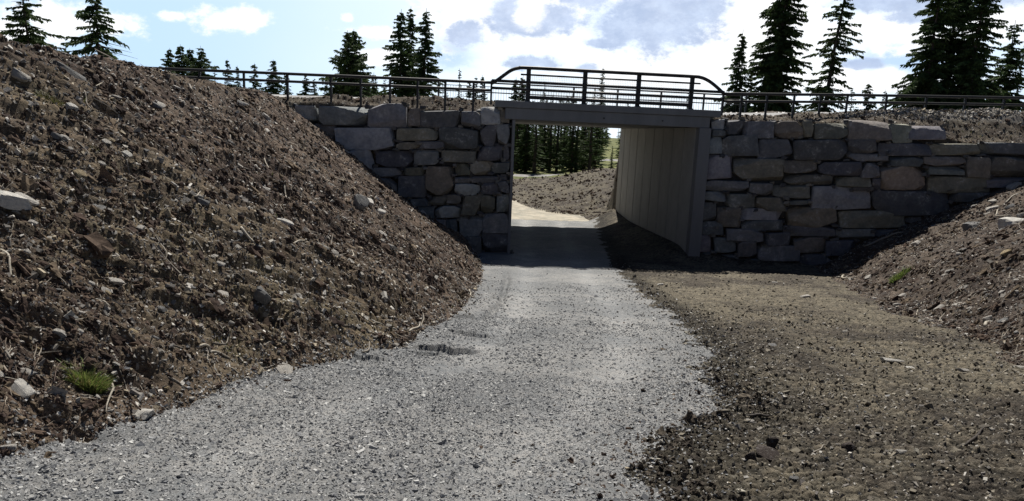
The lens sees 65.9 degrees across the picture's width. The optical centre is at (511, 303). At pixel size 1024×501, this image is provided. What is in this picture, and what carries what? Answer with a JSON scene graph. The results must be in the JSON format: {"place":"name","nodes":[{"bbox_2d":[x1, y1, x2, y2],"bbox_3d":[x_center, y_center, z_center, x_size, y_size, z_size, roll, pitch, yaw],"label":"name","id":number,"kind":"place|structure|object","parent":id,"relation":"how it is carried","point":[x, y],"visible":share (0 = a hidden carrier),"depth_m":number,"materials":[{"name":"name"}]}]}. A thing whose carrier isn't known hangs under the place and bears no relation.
{"place":"outdoors","nodes":[
{"label":"outdoors","id":0,"kind":"place"},
{"bbox_2d":[0,0,66,50],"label":"spruce tree","id":1,"kind":"object","parent":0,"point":[31,37],"visible":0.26,"depth_m":43.84,"materials":[{"name":"green plant"}]},
{"bbox_2d":[58,0,136,59],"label":"spruce tree","id":2,"kind":"object","parent":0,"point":[94,18],"visible":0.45,"depth_m":38.15,"materials":[{"name":"green plant"}]},
{"bbox_2d":[159,50,183,75],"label":"spruce tree","id":3,"kind":"object","parent":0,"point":[168,63],"visible":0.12,"depth_m":59.57,"materials":[{"name":"green plant"}]},
{"bbox_2d":[167,46,193,75],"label":"spruce tree","id":4,"kind":"object","parent":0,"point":[183,62],"visible":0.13,"depth_m":60.52,"materials":[{"name":"green plant"}]},
{"bbox_2d":[188,46,219,81],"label":"spruce tree","id":5,"kind":"object","parent":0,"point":[200,63],"visible":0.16,"depth_m":60.52,"materials":[{"name":"green plant"}]},
{"bbox_2d":[0,34,482,457],"bbox_3d":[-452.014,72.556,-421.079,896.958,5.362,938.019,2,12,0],"label":"earth bank","id":6,"kind":"structure","parent":0,"point":[19,107],"depth_m":8.30,"materials":[{"name":"soil"}]},
{"bbox_2d":[0,249,11,273],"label":"stick","id":7,"kind":"object","parent":6,"relation":"on","point":[9,263],"visible":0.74,"depth_m":6.00,"materials":[{"name":"brown wood"}]},
{"bbox_2d":[0,443,16,451],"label":"stone","id":8,"kind":"object","parent":6,"relation":"on","point":[13,447],"visible":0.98,"depth_m":4.75,"materials":[{"name":"stone"}]},
{"bbox_2d":[0,190,31,209],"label":"stone","id":9,"kind":"object","parent":6,"relation":"on","point":[11,200],"visible":1,"depth_m":6.56,"materials":[{"name":"stone"}]},
{"bbox_2d":[11,67,30,81],"bbox_3d":[-5.226,-2.423,8.375,0.205,0.104,0.156,34,7,-11],"label":"stone","id":10,"kind":"object","parent":6,"relation":"on","point":[19,75],"visible":1,"depth_m":8.33,"materials":[{"name":"stone"}]},
{"bbox_2d":[11,378,35,397],"bbox_3d":[-3.215,0.559,5.173,0.158,0.063,0.136,41,15,8],"label":"stone","id":11,"kind":"object","parent":6,"relation":"on","point":[23,388],"visible":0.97,"depth_m":5.15,"materials":[{"name":"stone"}]},
{"bbox_2d":[15,192,38,205],"bbox_3d":[-4.164,-0.887,6.764,0.197,0.086,0.154,24,23,-33],"label":"stone","id":12,"kind":"object","parent":6,"relation":"on","point":[32,201],"visible":0.54,"depth_m":6.74,"materials":[{"name":"stone"}]},
{"bbox_2d":[32,90,64,106],"bbox_3d":[-4.912,-2.164,8.420,0.384,0.245,0.319,2,12,0],"label":"grass tuft","id":13,"kind":"object","parent":6,"relation":"on","point":[42,94],"visible":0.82,"depth_m":8.42,"materials":[{"name":"plant"}]},
{"bbox_2d":[51,132,62,139],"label":"stone","id":14,"kind":"object","parent":6,"relation":"on","point":[54,135],"visible":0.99,"depth_m":7.84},
{"bbox_2d":[52,328,66,337],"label":"stone","id":15,"kind":"object","parent":6,"relation":"on","point":[60,333],"visible":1,"depth_m":5.77,"materials":[{"name":"stone"}]},
{"bbox_2d":[53,61,86,80],"bbox_3d":[-5.395,-2.780,9.574,0.408,0.184,0.269,32,1,-27],"label":"stone","id":16,"kind":"object","parent":6,"relation":"on","point":[75,74],"visible":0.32,"depth_m":9.52,"materials":[{"name":"stone"}]},
{"bbox_2d":[65,103,78,111],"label":"stone","id":17,"kind":"object","parent":6,"relation":"on","point":[71,106],"visible":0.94,"depth_m":8.40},
{"bbox_2d":[73,169,87,178],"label":"stone","id":18,"kind":"object","parent":6,"relation":"on","point":[78,173],"visible":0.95,"depth_m":7.58,"materials":[{"name":"stone"}]},
{"bbox_2d":[57,359,117,394],"bbox_3d":[-3.039,0.521,5.634,0.522,0.272,0.471,2,12,0],"label":"grass tuft","id":19,"kind":"object","parent":6,"relation":"on","point":[90,383],"visible":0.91,"depth_m":5.60,"materials":[{"name":"plant"}]},
{"bbox_2d":[106,277,124,284],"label":"stone","id":20,"kind":"object","parent":6,"relation":"on","point":[114,281],"visible":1,"depth_m":6.77,"materials":[{"name":"stone"}]},
{"bbox_2d":[121,150,132,156],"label":"stone","id":21,"kind":"object","parent":6,"relation":"on","point":[126,153],"visible":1,"depth_m":8.34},
{"bbox_2d":[135,409,154,419],"bbox_3d":[-2.671,0.791,5.698,0.204,0.074,0.179,5,2,16],"label":"stone","id":22,"kind":"object","parent":6,"relation":"on","point":[145,414],"visible":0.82,"depth_m":5.63,"materials":[{"name":"stone"}]},
{"bbox_2d":[197,197,209,205],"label":"stone","id":23,"kind":"object","parent":6,"relation":"on","point":[202,202],"visible":0.99,"depth_m":8.50,"materials":[{"name":"stone"}]},
{"bbox_2d":[196,317,249,363],"bbox_3d":[-2.623,0.338,7.162,0.525,0.440,0.422,2,12,0],"label":"grass tuft","id":24,"kind":"object","parent":6,"relation":"on","point":[225,340],"visible":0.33,"depth_m":7.13,"materials":[{"name":"plant"}]},
{"bbox_2d":[240,226,255,243],"bbox_3d":[-2.915,-0.754,8.649,0.239,0.176,0.073,11,15,33],"label":"stick","id":25,"kind":"object","parent":6,"relation":"on","point":[246,234],"visible":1,"depth_m":8.62,"materials":[{"name":"brown wood"}]},
{"bbox_2d":[253,286,270,304],"bbox_3d":[-2.546,-0.062,8.070,0.188,0.224,0.159,31,29,1],"label":"stone","id":26,"kind":"object","parent":6,"relation":"on","point":[261,295],"visible":0.87,"depth_m":7.99,"materials":[{"name":"stone"}]},
{"bbox_2d":[277,218,293,225],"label":"stone","id":27,"kind":"object","parent":6,"relation":"on","point":[284,221],"visible":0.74,"depth_m":10.22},
{"bbox_2d":[353,194,369,209],"bbox_3d":[-2.710,-1.773,14.060,0.284,0.327,0.212,25,6,8],"label":"stone","id":28,"kind":"object","parent":6,"relation":"on","point":[360,201],"visible":0.84,"depth_m":14.00,"materials":[{"name":"stone"}]},
{"bbox_2d":[0,38,1023,500],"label":"soil clods","id":29,"kind":"object","parent":6,"relation":"on","point":[100,244],"visible":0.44,"depth_m":7.93,"materials":[{"name":"soil"}]},
{"bbox_2d":[258,61,285,94],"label":"spruce tree","id":30,"kind":"object","parent":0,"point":[275,87],"visible":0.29,"depth_m":86.78,"materials":[{"name":"green plant"}]},
{"bbox_2d":[318,30,370,97],"bbox_3d":[-10.530,-14.284,50.311,4.499,5.996,4.347,2,12,0],"label":"spruce tree","id":31,"kind":"object","parent":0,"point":[344,62],"visible":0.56,"depth_m":49.77,"materials":[{"name":"green plant"}]},
{"bbox_2d":[328,31,380,95],"bbox_3d":[-10.409,-14.505,50.948,5.086,6.215,4.639,-1,13,-15],"label":"spruce tree","id":32,"kind":"object","parent":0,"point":[359,46],"visible":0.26,"depth_m":50.64,"materials":[{"name":"green plant"}]},
{"bbox_2d":[0,217,889,500],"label":"gravel path","id":33,"kind":"structure","parent":0,"point":[549,243],"depth_m":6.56,"materials":[{"name":"gravel"}]},
{"bbox_2d":[275,362,292,373],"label":"stone","id":34,"kind":"object","parent":33,"relation":"on","point":[286,369],"visible":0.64,"depth_m":7.39,"materials":[{"name":"stone"}]},
{"bbox_2d":[289,101,514,253],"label":"stone wall","id":35,"kind":"structure","parent":33,"relation":"on","point":[413,159],"depth_m":26.84,"materials":[{"name":"stone"}]},
{"bbox_2d":[493,100,721,256],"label":"bridge","id":36,"kind":"structure","parent":33,"relation":"on","point":[662,169],"depth_m":28.67,"materials":[{"name":"grey concrete"}]},
{"bbox_2d":[438,82,747,112],"bbox_3d":[3.981,-9.759,37.641,14.993,1.065,0.080,1,12,-6],"label":"bridge railing","id":37,"kind":"object","parent":36,"relation":"on","point":[592,97],"visible":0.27,"depth_m":37.61,"materials":[{"name":"metal"}]},
{"bbox_2d":[490,66,724,114],"bbox_3d":[3.300,-7.230,26.733,8.077,1.300,0.240,1,12,-6],"label":"bridge railing","id":38,"kind":"object","parent":36,"relation":"on","point":[637,102],"visible":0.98,"depth_m":26.64,"materials":[{"name":"metal"}]},
{"bbox_2d":[0,0,1023,137],"label":"sky","id":39,"kind":"structure","parent":0,"point":[476,38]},
{"bbox_2d":[272,94,838,115],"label":"road","id":40,"kind":"structure","parent":0,"point":[725,113],"depth_m":30.84,"materials":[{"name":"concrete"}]},
{"bbox_2d":[511,158,617,220],"bbox_3d":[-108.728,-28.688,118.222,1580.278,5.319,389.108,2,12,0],"label":"sandy path","id":41,"kind":"structure","parent":0,"point":[522,211],"depth_m":40.68,"materials":[{"name":"sand"}]},
{"bbox_2d":[184,50,196,75],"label":"spruce tree","id":42,"kind":"object","parent":41,"relation":"on","point":[190,57],"visible":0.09,"depth_m":62.42,"materials":[{"name":"green plant"}]},
{"bbox_2d":[370,75,383,94],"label":"spruce tree","id":43,"kind":"object","parent":41,"relation":"on","point":[374,88],"visible":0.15,"depth_m":59.89,"materials":[{"name":"green plant"}]},
{"bbox_2d":[512,162,617,220],"bbox_3d":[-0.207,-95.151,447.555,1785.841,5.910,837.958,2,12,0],"label":"ground","id":44,"kind":"structure","parent":0,"point":[607,187],"depth_m":48.55,"materials":[{"name":"soil"}]},
{"bbox_2d":[713,34,755,112],"bbox_3d":[14.407,-12.268,50.287,3.930,9.982,4.348,2,12,0],"label":"spruce tree","id":45,"kind":"object","parent":44,"relation":"on","point":[736,65],"visible":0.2,"depth_m":49.76,"materials":[{"name":"green plant"}]},
{"bbox_2d":[743,74,758,110],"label":"spruce tree","id":46,"kind":"object","parent":44,"relation":"on","point":[751,88],"visible":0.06,"depth_m":50.03,"materials":[{"name":"green plant"}]},
{"bbox_2d":[740,0,813,112],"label":"spruce tree","id":47,"kind":"object","parent":44,"relation":"on","point":[774,66],"visible":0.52,"depth_m":47.29,"materials":[{"name":"green plant"}]},
{"bbox_2d":[806,82,823,111],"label":"spruce tree","id":48,"kind":"object","parent":44,"relation":"on","point":[816,98],"visible":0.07,"depth_m":59.78,"materials":[{"name":"green plant"}]},
{"bbox_2d":[795,0,865,111],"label":"spruce tree","id":49,"kind":"object","parent":44,"relation":"on","point":[835,42],"visible":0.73,"depth_m":47.57,"materials":[{"name":"green plant"}]},
{"bbox_2d":[848,90,858,110],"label":"spruce tree","id":50,"kind":"object","parent":44,"relation":"on","point":[851,105],"visible":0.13,"depth_m":55.95,"materials":[{"name":"green plant"}]},
{"bbox_2d":[853,84,876,110],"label":"spruce tree","id":51,"kind":"object","parent":44,"relation":"on","point":[868,107],"visible":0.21,"depth_m":52.92,"materials":[{"name":"green plant"}]},
{"bbox_2d":[892,60,937,108],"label":"spruce tree","id":52,"kind":"object","parent":44,"relation":"on","point":[906,106],"visible":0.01,"depth_m":45.32,"materials":[{"name":"green plant"}]},
{"bbox_2d":[878,0,971,109],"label":"spruce tree","id":53,"kind":"object","parent":44,"relation":"on","point":[924,82],"visible":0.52,"depth_m":43.52,"materials":[{"name":"green plant"}]},
{"bbox_2d":[919,0,979,109],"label":"spruce tree","id":54,"kind":"object","parent":44,"relation":"on","point":[955,43],"visible":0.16,"depth_m":44.16,"materials":[{"name":"green plant"}]},
{"bbox_2d":[938,62,1000,109],"bbox_3d":[24.503,-10.717,42.389,3.812,4.738,3.997,2,12,0],"label":"spruce tree","id":55,"kind":"object","parent":44,"relation":"on","point":[974,79],"visible":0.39,"depth_m":42.09,"materials":[{"name":"green plant"}]},
{"bbox_2d":[932,0,1015,109],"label":"spruce tree","id":56,"kind":"object","parent":44,"relation":"on","point":[979,52],"visible":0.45,"depth_m":42.46,"materials":[{"name":"green plant"}]},
{"bbox_2d":[984,20,1023,110],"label":"spruce tree","id":57,"kind":"object","parent":44,"relation":"on","point":[1015,81],"visible":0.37,"depth_m":45.54,"materials":[{"name":"green plant"}]},
{"bbox_2d":[989,64,1020,110],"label":"spruce tree","id":58,"kind":"object","parent":44,"relation":"on","point":[1000,82],"visible":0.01,"depth_m":47.90,"materials":[{"name":"green plant"}]},
{"bbox_2d":[1014,53,1023,101],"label":"spruce tree","id":59,"kind":"object","parent":44,"relation":"on","point":[1017,91],"visible":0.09,"depth_m":79.00,"materials":[{"name":"green plant"}]},
{"bbox_2d":[513,136,619,178],"bbox_3d":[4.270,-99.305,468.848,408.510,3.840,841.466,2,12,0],"label":"grassland","id":60,"kind":"structure","parent":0,"point":[611,144],"depth_m":83.33,"materials":[{"name":"plant"}]},
{"bbox_2d":[222,60,237,87],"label":"spruce tree","id":61,"kind":"object","parent":60,"relation":"on","point":[227,65],"visible":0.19,"depth_m":88.86,"materials":[{"name":"green plant"}]},
{"bbox_2d":[234,67,242,87],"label":"spruce tree","id":62,"kind":"object","parent":60,"relation":"on","point":[237,82],"visible":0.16,"depth_m":91.70,"materials":[{"name":"green plant"}]},
{"bbox_2d":[249,63,261,89],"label":"spruce tree","id":63,"kind":"object","parent":60,"relation":"on","point":[255,85],"visible":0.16,"depth_m":88.76,"materials":[{"name":"green plant"}]},
{"bbox_2d":[296,76,312,95],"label":"spruce tree","id":64,"kind":"object","parent":60,"relation":"on","point":[306,88],"visible":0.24,"depth_m":96.64,"materials":[{"name":"green plant"}]},
{"bbox_2d":[309,79,318,95],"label":"spruce tree","id":65,"kind":"object","parent":60,"relation":"on","point":[314,91],"visible":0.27,"depth_m":96.78,"materials":[{"name":"green plant"}]},
{"bbox_2d":[380,9,415,96],"bbox_3d":[-8.339,-17.379,59.724,4.845,9.357,4.547,10,14,33],"label":"spruce tree","id":66,"kind":"object","parent":60,"relation":"on","point":[400,45],"visible":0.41,"depth_m":59.18,"materials":[{"name":"green plant"}]},
{"bbox_2d":[393,9,418,96],"bbox_3d":[-7.784,-17.930,61.650,4.466,10.058,4.232,2,12,0],"label":"spruce tree","id":67,"kind":"object","parent":60,"relation":"on","point":[411,27],"visible":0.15,"depth_m":60.94,"materials":[{"name":"green plant"}]},
{"bbox_2d":[401,8,443,96],"bbox_3d":[-6.579,-16.326,58.747,5.456,10.873,4.900,2,12,0],"label":"spruce tree","id":68,"kind":"object","parent":60,"relation":"on","point":[424,65],"visible":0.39,"depth_m":58.23,"materials":[{"name":"green plant"}]},
{"bbox_2d":[455,70,463,97],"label":"spruce tree","id":69,"kind":"object","parent":60,"relation":"on","point":[459,75],"visible":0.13,"depth_m":77.18,"materials":[{"name":"green plant"}]},
{"bbox_2d":[478,75,486,99],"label":"spruce tree","id":70,"kind":"object","parent":60,"relation":"on","point":[482,77],"visible":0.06,"depth_m":83.01,"materials":[{"name":"green plant"}]},
{"bbox_2d":[513,98,525,169],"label":"spruce tree","id":71,"kind":"object","parent":60,"relation":"on","point":[517,131],"visible":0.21,"depth_m":68.40,"materials":[{"name":"green plant"}]},
{"bbox_2d":[508,83,531,162],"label":"spruce tree","id":72,"kind":"object","parent":60,"relation":"on","point":[515,97],"visible":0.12,"depth_m":72.49,"materials":[{"name":"green plant"}]},
{"bbox_2d":[514,78,534,157],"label":"spruce tree","id":73,"kind":"object","parent":60,"relation":"on","point":[522,96],"visible":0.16,"depth_m":73.53,"materials":[{"name":"green plant"}]},
{"bbox_2d":[513,124,546,172],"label":"spruce tree","id":74,"kind":"object","parent":60,"relation":"on","point":[525,164],"visible":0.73,"depth_m":65.50,"materials":[{"name":"green plant"}]},
{"bbox_2d":[519,124,548,173],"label":"spruce tree","id":75,"kind":"object","parent":60,"relation":"on","point":[535,154],"visible":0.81,"depth_m":64.14,"materials":[{"name":"green plant"}]},
{"bbox_2d":[529,100,553,169],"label":"spruce tree","id":76,"kind":"object","parent":60,"relation":"on","point":[545,129],"visible":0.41,"depth_m":70.40,"materials":[{"name":"green plant"}]},
{"bbox_2d":[539,101,557,170],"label":"spruce tree","id":77,"kind":"object","parent":60,"relation":"on","point":[550,143],"visible":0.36,"depth_m":68.55,"materials":[{"name":"green plant"}]},
{"bbox_2d":[544,101,567,171],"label":"spruce tree","id":78,"kind":"object","parent":60,"relation":"on","point":[556,150],"visible":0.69,"depth_m":66.56,"materials":[{"name":"green plant"}]},
{"bbox_2d":[553,97,573,167],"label":"spruce tree","id":79,"kind":"object","parent":60,"relation":"on","point":[564,144],"visible":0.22,"depth_m":68.37,"materials":[{"name":"green plant"}]},
{"bbox_2d":[555,101,586,172],"bbox_3d":[4.840,-13.211,62.949,2.668,6.182,2.487,4,12,7],"label":"spruce tree","id":80,"kind":"object","parent":60,"relation":"on","point":[571,166],"visible":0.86,"depth_m":63.13,"materials":[{"name":"green plant"}]},
{"bbox_2d":[563,127,587,172],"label":"spruce tree","id":81,"kind":"object","parent":60,"relation":"on","point":[579,144],"visible":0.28,"depth_m":64.56,"materials":[{"name":"green plant"}]},
{"bbox_2d":[569,102,592,170],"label":"spruce tree","id":82,"kind":"object","parent":60,"relation":"on","point":[583,139],"visible":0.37,"depth_m":70.36,"materials":[{"name":"green plant"}]},
{"bbox_2d":[577,98,604,169],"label":"spruce tree","id":83,"kind":"object","parent":60,"relation":"on","point":[590,150],"visible":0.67,"depth_m":63.22,"materials":[{"name":"green plant"}]},
{"bbox_2d":[583,104,606,168],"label":"spruce tree","id":84,"kind":"object","parent":60,"relation":"on","point":[594,163],"visible":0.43,"depth_m":69.50,"materials":[{"name":"green plant"}]},
{"bbox_2d":[594,66,610,151],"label":"spruce tree","id":85,"kind":"object","parent":60,"relation":"on","point":[603,76],"visible":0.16,"depth_m":106.39,"materials":[{"name":"green plant"}]},
{"bbox_2d":[598,128,610,163],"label":"spruce tree","id":86,"kind":"object","parent":60,"relation":"on","point":[600,142],"visible":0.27,"depth_m":86.00,"materials":[{"name":"green plant"}]},
{"bbox_2d":[608,146,614,168],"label":"spruce tree","id":87,"kind":"object","parent":60,"relation":"on","point":[611,164],"visible":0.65,"depth_m":70.77,"materials":[{"name":"green plant"}]},
{"bbox_2d":[613,132,620,165],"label":"spruce tree","id":88,"kind":"object","parent":60,"relation":"on","point":[617,149],"visible":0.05,"depth_m":82.36,"materials":[{"name":"green plant"}]},
{"bbox_2d":[274,94,1023,258],"bbox_3d":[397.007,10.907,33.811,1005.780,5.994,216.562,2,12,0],"label":"road verge","id":89,"kind":"structure","parent":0,"point":[939,120],"depth_m":27.57,"materials":[{"name":"soil"}]},
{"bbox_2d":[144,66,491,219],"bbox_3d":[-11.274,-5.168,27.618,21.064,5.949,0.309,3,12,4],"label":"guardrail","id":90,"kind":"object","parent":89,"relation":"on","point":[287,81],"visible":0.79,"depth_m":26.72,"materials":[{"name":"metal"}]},
{"bbox_2d":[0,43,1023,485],"bbox_3d":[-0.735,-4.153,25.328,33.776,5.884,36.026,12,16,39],"label":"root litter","id":91,"kind":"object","parent":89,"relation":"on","point":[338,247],"visible":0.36,"depth_m":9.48,"materials":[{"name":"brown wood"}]},
{"bbox_2d":[4,42,1023,360],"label":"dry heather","id":92,"kind":"object","parent":89,"relation":"on","point":[460,100],"visible":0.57,"depth_m":15.39,"materials":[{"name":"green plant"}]},
{"bbox_2d":[723,92,1023,120],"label":"guardrail","id":93,"kind":"object","parent":89,"relation":"on","point":[741,101],"visible":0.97,"depth_m":28.57,"materials":[{"name":"metal"}]},
{"bbox_2d":[593,210,1023,500],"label":"muddy ground","id":94,"kind":"structure","parent":0,"point":[635,247],"depth_m":8.04,"materials":[{"name":"soil"}]},
{"bbox_2d":[0,35,1023,500],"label":"stony grit","id":95,"kind":"object","parent":94,"relation":"on","point":[188,289],"visible":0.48,"depth_m":8.39,"materials":[{"name":"stone"}]},
{"bbox_2d":[745,452,756,460],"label":"clod","id":96,"kind":"object","parent":94,"relation":"on","point":[751,455],"visible":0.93,"depth_m":5.28,"materials":[{"name":"soil"}]},
{"bbox_2d":[749,413,770,416],"bbox_3d":[2.042,0.920,6.516,0.188,0.034,0.028,2,12,0],"label":"stick","id":97,"kind":"object","parent":94,"relation":"on","point":[757,414],"visible":1,"depth_m":6.51,"materials":[{"name":"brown wood"}]},
{"bbox_2d":[756,445,779,461],"bbox_3d":[1.738,1.028,5.378,0.166,0.070,0.156,13,19,13],"label":"stone","id":98,"kind":"object","parent":94,"relation":"on","point":[769,454],"visible":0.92,"depth_m":5.36,"materials":[{"name":"stone"}]},
{"bbox_2d":[766,437,778,448],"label":"clod","id":99,"kind":"object","parent":94,"relation":"on","point":[772,442],"visible":0.73,"depth_m":5.59,"materials":[{"name":"soil"}]},
{"bbox_2d":[841,442,855,451],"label":"clod","id":100,"kind":"object","parent":94,"relation":"on","point":[849,446],"visible":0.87,"depth_m":5.64,"materials":[{"name":"soil"}]},
{"bbox_2d":[700,117,1023,264],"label":"stone wall","id":101,"kind":"structure","parent":94,"relation":"on","point":[809,180],"depth_m":27.31,"materials":[{"name":"stone"}]},
{"bbox_2d":[879,357,904,362],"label":"stone","id":102,"kind":"object","parent":94,"relation":"on","point":[884,359],"visible":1,"depth_m":9.44,"materials":[{"name":"stone"}]},
{"bbox_2d":[964,427,984,445],"bbox_3d":[3.630,1.026,6.163,0.036,0.042,0.671,13,16,40],"label":"stick","id":103,"kind":"object","parent":94,"relation":"on","point":[972,439],"visible":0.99,"depth_m":6.05,"materials":[{"name":"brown wood"}]},
{"bbox_2d":[812,179,1023,365],"bbox_3d":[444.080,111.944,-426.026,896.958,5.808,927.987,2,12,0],"label":"earth bank","id":104,"kind":"structure","parent":0,"point":[1005,242],"depth_m":19.27,"materials":[{"name":"soil"}]},
{"bbox_2d":[864,232,902,246],"bbox_3d":[12.557,-2.180,26.561,1.288,0.605,0.140,5,12,13],"label":"stick","id":105,"kind":"object","parent":104,"relation":"on","point":[875,241],"visible":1,"depth_m":26.59,"materials":[{"name":"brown wood"}]},
{"bbox_2d":[889,267,910,283],"bbox_3d":[9.907,-0.749,20.036,0.764,0.583,0.696,2,12,0],"label":"grass tuft","id":106,"kind":"object","parent":104,"relation":"on","point":[897,277],"visible":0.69,"depth_m":19.98,"materials":[{"name":"plant"}]},
{"bbox_2d":[962,222,979,229],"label":"stone","id":107,"kind":"object","parent":104,"relation":"on","point":[967,225],"visible":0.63,"depth_m":22.26,"materials":[{"name":"stone"}]},
{"bbox_2d":[1000,249,1011,255],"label":"stone","id":108,"kind":"object","parent":104,"relation":"on","point":[1006,252],"visible":1,"depth_m":15.78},
{"bbox_2d":[998,217,1023,228],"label":"stone","id":109,"kind":"object","parent":104,"relation":"on","point":[1003,222],"visible":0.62,"depth_m":19.58,"materials":[{"name":"stone"}]},
{"bbox_2d":[1006,182,1021,189],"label":"stone","id":110,"kind":"object","parent":104,"relation":"on","point":[1012,186],"visible":1,"depth_m":26.11,"materials":[{"name":"stone"}]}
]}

